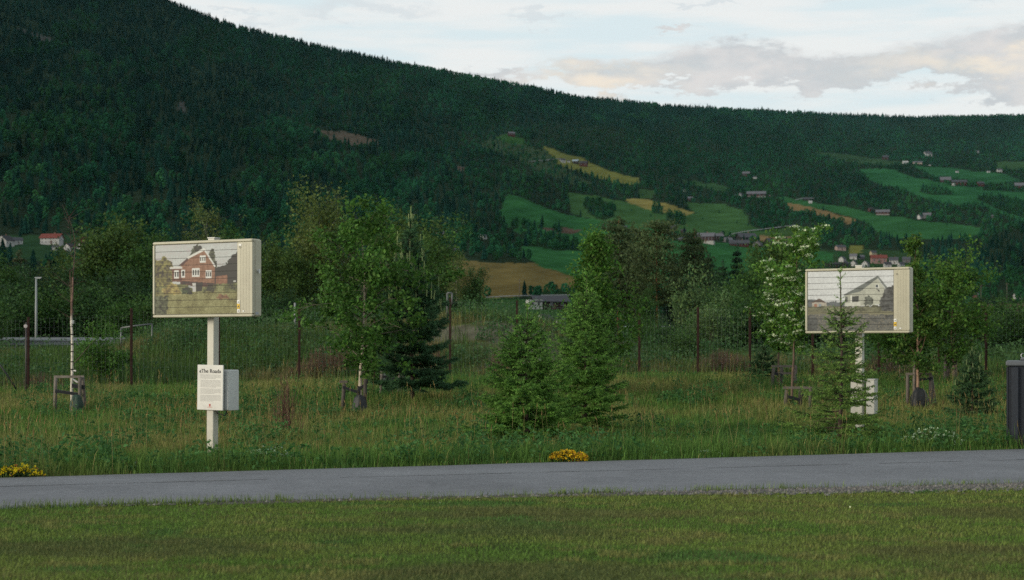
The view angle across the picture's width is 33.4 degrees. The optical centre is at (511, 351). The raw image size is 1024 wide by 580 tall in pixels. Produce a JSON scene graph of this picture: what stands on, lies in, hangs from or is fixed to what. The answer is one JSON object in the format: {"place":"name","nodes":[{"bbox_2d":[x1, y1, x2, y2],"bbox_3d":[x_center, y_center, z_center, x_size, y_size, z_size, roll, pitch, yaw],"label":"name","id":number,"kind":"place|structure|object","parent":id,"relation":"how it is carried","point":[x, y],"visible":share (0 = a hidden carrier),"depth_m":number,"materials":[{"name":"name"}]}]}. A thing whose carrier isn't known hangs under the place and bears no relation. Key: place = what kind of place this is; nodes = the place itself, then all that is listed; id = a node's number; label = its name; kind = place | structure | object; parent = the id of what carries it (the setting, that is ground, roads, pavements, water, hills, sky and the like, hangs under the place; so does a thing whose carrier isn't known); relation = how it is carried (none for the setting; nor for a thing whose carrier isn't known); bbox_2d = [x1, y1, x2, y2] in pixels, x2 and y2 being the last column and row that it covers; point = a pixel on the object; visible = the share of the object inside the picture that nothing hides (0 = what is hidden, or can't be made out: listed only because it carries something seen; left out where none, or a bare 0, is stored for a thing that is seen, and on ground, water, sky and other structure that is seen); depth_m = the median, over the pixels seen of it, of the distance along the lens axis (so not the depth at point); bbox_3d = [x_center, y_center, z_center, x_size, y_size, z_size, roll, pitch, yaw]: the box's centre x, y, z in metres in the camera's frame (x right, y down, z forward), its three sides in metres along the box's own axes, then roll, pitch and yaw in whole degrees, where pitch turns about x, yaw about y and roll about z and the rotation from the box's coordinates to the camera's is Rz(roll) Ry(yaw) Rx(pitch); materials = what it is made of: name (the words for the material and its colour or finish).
{"place":"outdoors","nodes":[
{"label":"outdoors","id":0,"kind":"place"},
{"bbox_2d":[0,0,1023,325],"bbox_3d":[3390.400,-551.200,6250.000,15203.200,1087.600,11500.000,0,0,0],"label":"hillside","id":1,"kind":"structure","parent":0,"point":[542,266],"depth_m":1931.05,"materials":[{"name":"green plant"}]},
{"bbox_2d":[39,232,63,245],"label":"house","id":2,"kind":"structure","parent":1,"relation":"on","point":[45,239],"depth_m":773.49,"materials":[{"name":"paint"}]},
{"bbox_2d":[0,0,1023,323],"bbox_3d":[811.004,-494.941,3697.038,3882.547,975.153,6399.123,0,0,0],"label":"birch woods","id":3,"kind":"object","parent":1,"relation":"on","point":[104,126],"visible":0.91,"depth_m":1948.23,"materials":[{"name":"green plant"}]},
{"bbox_2d":[0,0,1023,319],"bbox_3d":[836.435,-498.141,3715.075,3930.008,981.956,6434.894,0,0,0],"label":"spruce forest","id":4,"kind":"object","parent":1,"relation":"on","point":[108,54],"visible":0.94,"depth_m":2003.66,"materials":[{"name":"green plant"}]},
{"bbox_2d":[530,295,569,309],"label":"barn","id":5,"kind":"structure","parent":1,"relation":"on","point":[551,300],"depth_m":613.28,"materials":[{"name":"paint"}]},
{"bbox_2d":[695,232,715,244],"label":"farmhouse","id":6,"kind":"object","parent":1,"relation":"on","point":[709,238],"visible":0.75,"depth_m":1309.23,"materials":[{"name":"paint"}]},
{"bbox_2d":[869,254,887,263],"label":"house","id":7,"kind":"structure","parent":1,"relation":"on","point":[875,259],"depth_m":1159.66,"materials":[{"name":"paint"}]},
{"bbox_2d":[0,449,1023,508],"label":"path","id":8,"kind":"structure","parent":0,"point":[864,469],"depth_m":19.77,"materials":[{"name":"grey asphalt"}]},
{"bbox_2d":[13,459,1019,485],"bbox_3d":[3.431,1.460,22.219,56.281,0.001,3.108,0,0,-16],"label":"path seam line","id":9,"kind":"object","parent":8,"relation":"on","point":[482,473],"visible":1,"depth_m":20.59,"materials":[{"name":"grey asphalt"}]},
{"bbox_2d":[0,318,1023,579],"bbox_3d":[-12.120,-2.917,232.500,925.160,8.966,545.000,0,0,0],"label":"ground","id":10,"kind":"structure","parent":0,"point":[468,328],"depth_m":13.91,"materials":[{"name":"green plant"}]},
{"bbox_2d":[0,301,23,349],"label":"shrub","id":11,"kind":"object","parent":10,"relation":"on","point":[7,323],"visible":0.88,"depth_m":76.14,"materials":[{"name":"green plant"}]},
{"bbox_2d":[0,463,45,477],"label":"yellow flowers","id":12,"kind":"object","parent":10,"relation":"on","point":[11,472],"visible":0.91,"depth_m":20.18,"materials":[{"name":"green plant"}]},
{"bbox_2d":[0,247,49,336],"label":"broadleaf tree","id":13,"kind":"object","parent":10,"relation":"on","point":[5,274],"visible":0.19,"depth_m":111.80,"materials":[{"name":"green plant"}]},
{"bbox_2d":[0,279,65,349],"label":"shrub","id":14,"kind":"object","parent":10,"relation":"on","point":[20,329],"visible":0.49,"depth_m":95.39,"materials":[{"name":"green plant"}]},
{"bbox_2d":[0,260,68,346],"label":"broadleaf tree","id":15,"kind":"object","parent":10,"relation":"on","point":[25,273],"visible":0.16,"depth_m":103.36,"materials":[{"name":"green plant"}]},
{"bbox_2d":[5,371,68,389],"bbox_3d":[-13.102,0.852,47.401,1.896,0.634,1.437,0,0,0],"label":"withered shrub","id":16,"kind":"object","parent":10,"relation":"on","point":[34,381],"visible":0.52,"depth_m":47.41,"materials":[{"name":"brown plant"}]},
{"bbox_2d":[5,284,78,346],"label":"shrub","id":17,"kind":"object","parent":10,"relation":"on","point":[43,327],"visible":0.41,"depth_m":96.23,"materials":[{"name":"green plant"}]},
{"bbox_2d":[9,257,85,334],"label":"broadleaf tree","id":18,"kind":"object","parent":10,"relation":"on","point":[66,276],"visible":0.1,"depth_m":104.01,"materials":[{"name":"green plant"}]},
{"bbox_2d":[0,339,109,347],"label":"guard rail","id":19,"kind":"object","parent":10,"relation":"on","point":[67,341],"visible":0.32,"depth_m":79.57,"materials":[{"name":"grey metal"}]},
{"bbox_2d":[19,277,103,346],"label":"shrub","id":20,"kind":"object","parent":10,"relation":"on","point":[64,293],"visible":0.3,"depth_m":97.25,"materials":[{"name":"green plant"}]},
{"bbox_2d":[37,236,90,290],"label":"broadleaf tree","id":21,"kind":"object","parent":10,"relation":"on","point":[61,255],"visible":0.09,"depth_m":124.46,"materials":[{"name":"green plant"}]},
{"bbox_2d":[3,337,125,347],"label":"guard rail","id":22,"kind":"object","parent":10,"relation":"on","point":[60,338],"visible":0.17,"depth_m":89.00,"materials":[{"name":"grey metal"}]},
{"bbox_2d":[53,375,86,409],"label":"tree stakes","id":23,"kind":"object","parent":10,"relation":"on","point":[80,385],"visible":0.81,"depth_m":38.57,"materials":[{"name":"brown wood"}]},
{"bbox_2d":[50,202,92,398],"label":"birch tree","id":24,"kind":"object","parent":10,"relation":"on","point":[71,316],"visible":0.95,"depth_m":38.98,"materials":[{"name":"white plant"}]},
{"bbox_2d":[69,395,83,412],"bbox_3d":[-9.771,1.198,38.308,0.354,0.460,0.284,0,0,0],"label":"watering bag","id":25,"kind":"object","parent":10,"relation":"on","point":[77,400],"visible":0.7,"depth_m":38.21,"materials":[{"name":"plastic"}]},
{"bbox_2d":[51,271,124,334],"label":"broadleaf tree","id":26,"kind":"object","parent":10,"relation":"on","point":[97,288],"visible":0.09,"depth_m":99.95,"materials":[{"name":"green plant"}]},
{"bbox_2d":[37,276,138,336],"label":"shrub","id":27,"kind":"object","parent":10,"relation":"on","point":[78,319],"visible":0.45,"depth_m":96.22,"materials":[{"name":"green plant"}]},
{"bbox_2d":[63,217,136,293],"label":"broadleaf tree","id":28,"kind":"object","parent":10,"relation":"on","point":[89,266],"visible":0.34,"depth_m":121.36,"materials":[{"name":"green plant"}]},
{"bbox_2d":[67,319,137,380],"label":"sapling","id":29,"kind":"object","parent":10,"relation":"on","point":[113,357],"visible":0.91,"depth_m":50.31,"materials":[{"name":"green plant"}]},
{"bbox_2d":[90,283,149,336],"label":"shrub","id":30,"kind":"object","parent":10,"relation":"on","point":[120,320],"visible":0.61,"depth_m":91.56,"materials":[{"name":"green plant"}]},
{"bbox_2d":[98,261,152,325],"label":"broadleaf tree","id":31,"kind":"object","parent":10,"relation":"on","point":[135,289],"visible":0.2,"depth_m":100.91,"materials":[{"name":"green plant"}]},
{"bbox_2d":[77,202,178,334],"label":"broadleaf tree","id":32,"kind":"object","parent":10,"relation":"on","point":[128,239],"visible":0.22,"depth_m":122.69,"materials":[{"name":"green plant"}]},
{"bbox_2d":[95,224,174,298],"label":"broadleaf tree","id":33,"kind":"object","parent":10,"relation":"on","point":[144,255],"visible":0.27,"depth_m":117.19,"materials":[{"name":"green plant"}]},
{"bbox_2d":[124,291,178,334],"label":"shrub","id":34,"kind":"object","parent":10,"relation":"on","point":[144,308],"visible":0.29,"depth_m":83.60,"materials":[{"name":"green plant"}]},
{"bbox_2d":[153,237,260,451],"bbox_3d":[-4.384,0.074,25.118,1.880,3.512,0.545,0,0,29],"label":"picture sign","id":35,"kind":"object","parent":10,"relation":"on","point":[213,279],"visible":1,"depth_m":25.01,"materials":[{"name":"beige metal"}]},
{"bbox_2d":[176,192,246,240],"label":"birch tree","id":36,"kind":"object","parent":10,"relation":"on","point":[205,231],"visible":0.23,"depth_m":127.56,"materials":[{"name":"green plant"}]},
{"bbox_2d":[210,220,269,269],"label":"broadleaf tree","id":37,"kind":"object","parent":10,"relation":"on","point":[231,231],"visible":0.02,"depth_m":122.38,"materials":[{"name":"green plant"}]},
{"bbox_2d":[233,287,288,324],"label":"shrub","id":38,"kind":"object","parent":10,"relation":"on","point":[268,305],"visible":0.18,"depth_m":81.74,"materials":[{"name":"green plant"}]},
{"bbox_2d":[261,373,305,429],"bbox_3d":[-4.067,0.951,30.405,0.835,1.148,0.598,0,0,0],"label":"withered shrub","id":39,"kind":"object","parent":10,"relation":"on","point":[287,412],"visible":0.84,"depth_m":30.47,"materials":[{"name":"brown plant"}]},
{"bbox_2d":[260,229,308,309],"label":"broadleaf tree","id":40,"kind":"object","parent":10,"relation":"on","point":[268,274],"visible":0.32,"depth_m":117.37,"materials":[{"name":"green plant"}]},
{"bbox_2d":[267,286,313,318],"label":"tree","id":41,"kind":"object","parent":10,"relation":"on","point":[286,301],"visible":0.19,"depth_m":96.81,"materials":[{"name":"green plant"}]},
{"bbox_2d":[273,244,324,311],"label":"broadleaf tree","id":42,"kind":"object","parent":10,"relation":"on","point":[299,281],"visible":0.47,"depth_m":115.78,"materials":[{"name":"green plant"}]},
{"bbox_2d":[273,174,358,317],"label":"birch tree","id":43,"kind":"object","parent":10,"relation":"on","point":[310,248],"visible":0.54,"depth_m":119.04,"materials":[{"name":"green plant"}]},
{"bbox_2d":[283,343,364,379],"bbox_3d":[-5.292,0.322,50.576,3.043,1.201,2.340,0,0,0],"label":"withered shrub","id":44,"kind":"object","parent":10,"relation":"on","point":[331,359],"visible":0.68,"depth_m":50.30,"materials":[{"name":"brown plant"}]},
{"bbox_2d":[339,379,367,412],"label":"tree stakes","id":45,"kind":"object","parent":10,"relation":"on","point":[359,388],"visible":0.66,"depth_m":37.54,"materials":[{"name":"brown wood"}]},
{"bbox_2d":[352,395,366,411],"bbox_3d":[-3.334,1.164,37.394,0.354,0.420,0.287,0,0,0],"label":"watering bag","id":46,"kind":"object","parent":10,"relation":"on","point":[357,398],"visible":0.62,"depth_m":37.32,"materials":[{"name":"plastic"}]},
{"bbox_2d":[275,194,466,394],"bbox_3d":[-3.201,-1.062,38.115,3.513,4.808,3.545,0,0,34],"label":"birch tree","id":47,"kind":"object","parent":10,"relation":"on","point":[366,269],"visible":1,"depth_m":37.79,"materials":[{"name":"green plant"}]},
{"bbox_2d":[361,198,467,304],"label":"broadleaf tree","id":48,"kind":"object","parent":10,"relation":"on","point":[402,228],"visible":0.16,"depth_m":117.33,"materials":[{"name":"green plant"}]},
{"bbox_2d":[363,212,468,398],"bbox_3d":[-2.398,-1.104,39.939,2.208,4.574,2.228,0,0,38],"label":"spruce tree","id":49,"kind":"object","parent":10,"relation":"on","point":[427,360],"visible":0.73,"depth_m":39.70,"materials":[{"name":"green plant"}]},
{"bbox_2d":[383,208,485,303],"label":"broadleaf tree","id":50,"kind":"object","parent":10,"relation":"on","point":[439,265],"visible":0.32,"depth_m":111.58,"materials":[{"name":"green plant"}]},
{"bbox_2d":[439,247,471,303],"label":"birch tree","id":51,"kind":"object","parent":10,"relation":"on","point":[460,263],"visible":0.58,"depth_m":107.82,"materials":[{"name":"green plant"}]},
{"bbox_2d":[460,263,491,309],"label":"broadleaf tree","id":52,"kind":"object","parent":10,"relation":"on","point":[478,284],"visible":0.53,"depth_m":107.83,"materials":[{"name":"green plant"}]},
{"bbox_2d":[0,298,1018,388],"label":"wire fence","id":53,"kind":"object","parent":10,"relation":"on","point":[189,366],"visible":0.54,"depth_m":48.15,"materials":[{"name":"metal"}]},
{"bbox_2d":[0,354,1022,472],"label":"seeding grass","id":54,"kind":"structure","parent":10,"relation":"on","point":[229,413],"depth_m":29.95,"materials":[{"name":"green plant"}]},
{"bbox_2d":[0,305,1023,477],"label":"meadow grass","id":55,"kind":"structure","parent":10,"relation":"on","point":[713,444],"depth_m":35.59,"materials":[{"name":"green plant"}]},
{"bbox_2d":[0,293,1023,383],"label":"bank undergrowth","id":56,"kind":"object","parent":10,"relation":"on","point":[643,356],"visible":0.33,"depth_m":56.95,"materials":[{"name":"green plant"}]},
{"bbox_2d":[460,301,589,438],"bbox_3d":[0.181,0.346,26.865,1.759,2.314,2.092,0,0,41],"label":"spruce tree","id":57,"kind":"object","parent":10,"relation":"on","point":[536,381],"visible":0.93,"depth_m":26.68,"materials":[{"name":"green plant"}]},
{"bbox_2d":[98,482,1023,505],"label":"gravel verge","id":58,"kind":"structure","parent":10,"relation":"on","point":[506,496],"depth_m":17.68,"materials":[{"name":"grey gravel"}]},
{"bbox_2d":[549,449,589,461],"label":"yellow flowers","id":59,"kind":"object","parent":10,"relation":"on","point":[571,454],"visible":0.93,"depth_m":22.99,"materials":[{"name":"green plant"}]},
{"bbox_2d":[536,268,629,429],"bbox_3d":[1.266,0.001,30.095,1.881,2.951,1.902,0,0,27],"label":"spruce tree","id":60,"kind":"object","parent":10,"relation":"on","point":[592,373],"visible":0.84,"depth_m":29.78,"materials":[{"name":"green plant"}]},
{"bbox_2d":[557,224,649,369],"bbox_3d":[2.180,-0.964,40.533,2.289,4.173,1.934,0,0,0],"label":"birch tree","id":61,"kind":"object","parent":10,"relation":"on","point":[596,246],"visible":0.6,"depth_m":40.51,"materials":[{"name":"green plant"}]},
{"bbox_2d":[590,211,652,334],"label":"pine tree","id":62,"kind":"object","parent":10,"relation":"on","point":[618,229],"visible":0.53,"depth_m":131.21,"materials":[{"name":"green plant"}]},
{"bbox_2d":[615,221,663,322],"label":"pine tree","id":63,"kind":"object","parent":10,"relation":"on","point":[634,229],"visible":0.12,"depth_m":137.51,"materials":[{"name":"green plant"}]},
{"bbox_2d":[626,284,661,327],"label":"broadleaf tree","id":64,"kind":"object","parent":10,"relation":"on","point":[653,317],"visible":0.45,"depth_m":117.77,"materials":[{"name":"green plant"}]},
{"bbox_2d":[607,216,708,336],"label":"pine tree","id":65,"kind":"object","parent":10,"relation":"on","point":[641,253],"visible":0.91,"depth_m":127.45,"materials":[{"name":"green plant"}]},
{"bbox_2d":[641,314,691,348],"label":"shrub","id":66,"kind":"object","parent":10,"relation":"on","point":[666,331],"visible":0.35,"depth_m":65.85,"materials":[{"name":"green plant"}]},
{"bbox_2d":[659,256,685,338],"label":"spruce tree","id":67,"kind":"object","parent":10,"relation":"on","point":[667,308],"visible":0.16,"depth_m":133.80,"materials":[{"name":"green plant"}]},
{"bbox_2d":[661,325,709,360],"bbox_3d":[5.834,-0.169,58.019,1.609,1.494,1.675,0,0,-44],"label":"shrub","id":68,"kind":"object","parent":10,"relation":"on","point":[681,341],"visible":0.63,"depth_m":57.88,"materials":[{"name":"green plant"}]},
{"bbox_2d":[657,255,719,340],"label":"shrub","id":69,"kind":"object","parent":10,"relation":"on","point":[680,308],"visible":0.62,"depth_m":83.64,"materials":[{"name":"green plant"}]},
{"bbox_2d":[671,227,718,311],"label":"pine tree","id":70,"kind":"object","parent":10,"relation":"on","point":[697,241],"visible":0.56,"depth_m":129.44,"materials":[{"name":"green plant"}]},
{"bbox_2d":[678,299,735,347],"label":"shrub","id":71,"kind":"object","parent":10,"relation":"on","point":[686,324],"visible":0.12,"depth_m":77.88,"materials":[{"name":"green plant"}]},
{"bbox_2d":[674,282,753,351],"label":"shrub","id":72,"kind":"object","parent":10,"relation":"on","point":[719,300],"visible":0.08,"depth_m":83.64,"materials":[{"name":"green plant"}]},
{"bbox_2d":[683,282,748,350],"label":"shrub","id":73,"kind":"object","parent":10,"relation":"on","point":[712,321],"visible":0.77,"depth_m":69.86,"materials":[{"name":"green plant"}]},
{"bbox_2d":[683,348,748,372],"bbox_3d":[6.204,0.317,49.970,2.418,0.885,1.869,0,0,33],"label":"withered shrub","id":74,"kind":"object","parent":10,"relation":"on","point":[720,359],"visible":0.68,"depth_m":49.89,"materials":[{"name":"brown plant"}]},
{"bbox_2d":[689,265,751,314],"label":"broadleaf tree","id":75,"kind":"object","parent":10,"relation":"on","point":[720,276],"visible":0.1,"depth_m":108.02,"materials":[{"name":"green plant"}]},
{"bbox_2d":[696,288,769,350],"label":"shrub","id":76,"kind":"object","parent":10,"relation":"on","point":[743,337],"visible":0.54,"depth_m":77.48,"materials":[{"name":"green plant"}]},
{"bbox_2d":[727,243,745,304],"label":"spruce tree","id":77,"kind":"object","parent":10,"relation":"on","point":[735,261],"visible":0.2,"depth_m":129.99,"materials":[{"name":"green plant"}]},
{"bbox_2d":[719,250,768,308],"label":"broadleaf tree","id":78,"kind":"object","parent":10,"relation":"on","point":[749,277],"visible":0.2,"depth_m":103.67,"materials":[{"name":"green plant"}]},
{"bbox_2d":[742,345,784,379],"bbox_3d":[6.770,0.321,46.008,1.124,1.064,1.233,0,0,27],"label":"pine shrub","id":79,"kind":"object","parent":10,"relation":"on","point":[760,357],"visible":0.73,"depth_m":45.94,"materials":[{"name":"green plant"}]},
{"bbox_2d":[717,275,810,347],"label":"shrub","id":80,"kind":"object","parent":10,"relation":"on","point":[741,292],"visible":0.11,"depth_m":79.82,"materials":[{"name":"green plant"}]},
{"bbox_2d":[743,255,805,385],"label":"rowan tree","id":81,"kind":"object","parent":10,"relation":"on","point":[768,297],"visible":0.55,"depth_m":43.46,"materials":[{"name":"green plant"}]},
{"bbox_2d":[743,228,819,293],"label":"broadleaf tree","id":82,"kind":"object","parent":10,"relation":"on","point":[773,254],"visible":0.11,"depth_m":122.09,"materials":[{"name":"green plant"}]},
{"bbox_2d":[771,365,796,387],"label":"tree stakes","id":83,"kind":"object","parent":10,"relation":"on","point":[780,373],"visible":0.71,"depth_m":43.19,"materials":[{"name":"grey wood"}]},
{"bbox_2d":[783,386,812,408],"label":"tree stakes","id":84,"kind":"object","parent":10,"relation":"on","point":[799,399],"visible":0.5,"depth_m":38.39,"materials":[{"name":"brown wood"}]},
{"bbox_2d":[763,222,832,404],"bbox_3d":[6.432,-0.840,38.523,1.586,4.211,1.585,0,0,45],"label":"rowan tree","id":85,"kind":"object","parent":10,"relation":"on","point":[786,281],"visible":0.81,"depth_m":38.45,"materials":[{"name":"green plant"}]},
{"bbox_2d":[778,266,897,440],"bbox_3d":[5.153,0.065,26.835,1.743,2.875,1.700,0,0,45],"label":"spruce tree","id":86,"kind":"object","parent":10,"relation":"on","point":[833,392],"visible":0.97,"depth_m":26.80,"materials":[{"name":"green plant"}]},
{"bbox_2d":[805,265,912,430],"bbox_3d":[6.028,0.261,29.507,1.840,3.511,0.482,0,0,29],"label":"picture sign","id":87,"kind":"object","parent":10,"relation":"on","point":[881,298],"visible":0.86,"depth_m":29.29,"materials":[{"name":"beige metal"}]},
{"bbox_2d":[866,353,911,373],"bbox_3d":[11.004,0.377,49.956,1.970,0.881,1.548,0,0,-21],"label":"withered shrub","id":88,"kind":"object","parent":10,"relation":"on","point":[887,366],"visible":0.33,"depth_m":49.85,"materials":[{"name":"brown plant"}]},
{"bbox_2d":[864,277,950,375],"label":"birch tree","id":89,"kind":"object","parent":10,"relation":"on","point":[884,343],"visible":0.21,"depth_m":45.81,"materials":[{"name":"green plant"}]},
{"bbox_2d":[887,231,951,387],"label":"birch tree","id":90,"kind":"object","parent":10,"relation":"on","point":[926,326],"visible":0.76,"depth_m":38.53,"materials":[{"name":"green plant"}]},
{"bbox_2d":[910,388,928,409],"bbox_3d":[9.149,1.065,38.309,0.424,0.480,0.351,0,0,0],"label":"watering bag","id":91,"kind":"object","parent":10,"relation":"on","point":[920,394],"visible":0.8,"depth_m":38.19,"materials":[{"name":"plastic"}]},
{"bbox_2d":[906,360,935,406],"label":"tree stakes","id":92,"kind":"object","parent":10,"relation":"on","point":[931,384],"visible":0.69,"depth_m":38.76,"materials":[{"name":"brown wood"}]},
{"bbox_2d":[905,427,963,446],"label":"white flowers","id":93,"kind":"object","parent":10,"relation":"on","point":[920,433],"visible":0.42,"depth_m":26.36,"materials":[{"name":"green plant"}]},
{"bbox_2d":[913,234,1004,376],"bbox_3d":[11.581,-1.170,45.302,2.852,3.965,2.796,0,0,0],"label":"birch tree","id":94,"kind":"object","parent":10,"relation":"on","point":[970,320],"visible":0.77,"depth_m":45.04,"materials":[{"name":"green plant"}]},
{"bbox_2d":[940,347,999,415],"bbox_3d":[9.737,0.651,36.330,1.210,1.523,1.174,0,0,0],"label":"pine shrub","id":95,"kind":"object","parent":10,"relation":"on","point":[970,380],"visible":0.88,"depth_m":36.19,"materials":[{"name":"green plant"}]},
{"bbox_2d":[945,306,1020,349],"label":"shrub","id":96,"kind":"object","parent":10,"relation":"on","point":[989,340],"visible":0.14,"depth_m":67.75,"materials":[{"name":"green plant"}]},
{"bbox_2d":[974,289,1019,348],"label":"broadleaf tree","id":97,"kind":"object","parent":10,"relation":"on","point":[1003,296],"visible":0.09,"depth_m":92.00,"materials":[{"name":"green plant"}]},
{"bbox_2d":[981,294,1023,352],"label":"shrub","id":98,"kind":"object","parent":10,"relation":"on","point":[1012,308],"visible":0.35,"depth_m":69.73,"materials":[{"name":"green plant"}]},
{"bbox_2d":[1005,306,1023,349],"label":"shrub","id":99,"kind":"object","parent":10,"relation":"on","point":[1022,322],"visible":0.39,"depth_m":69.58,"materials":[{"name":"green plant"}]},
{"bbox_2d":[1006,353,1023,447],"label":"waste container","id":100,"kind":"object","parent":10,"relation":"on","point":[1014,391],"visible":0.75,"depth_m":26.49,"materials":[{"name":"paint"}]},
{"bbox_2d":[170,0,1023,116],"label":"sky","id":101,"kind":"structure","parent":0,"point":[888,57],"materials":[{"name":"white"}]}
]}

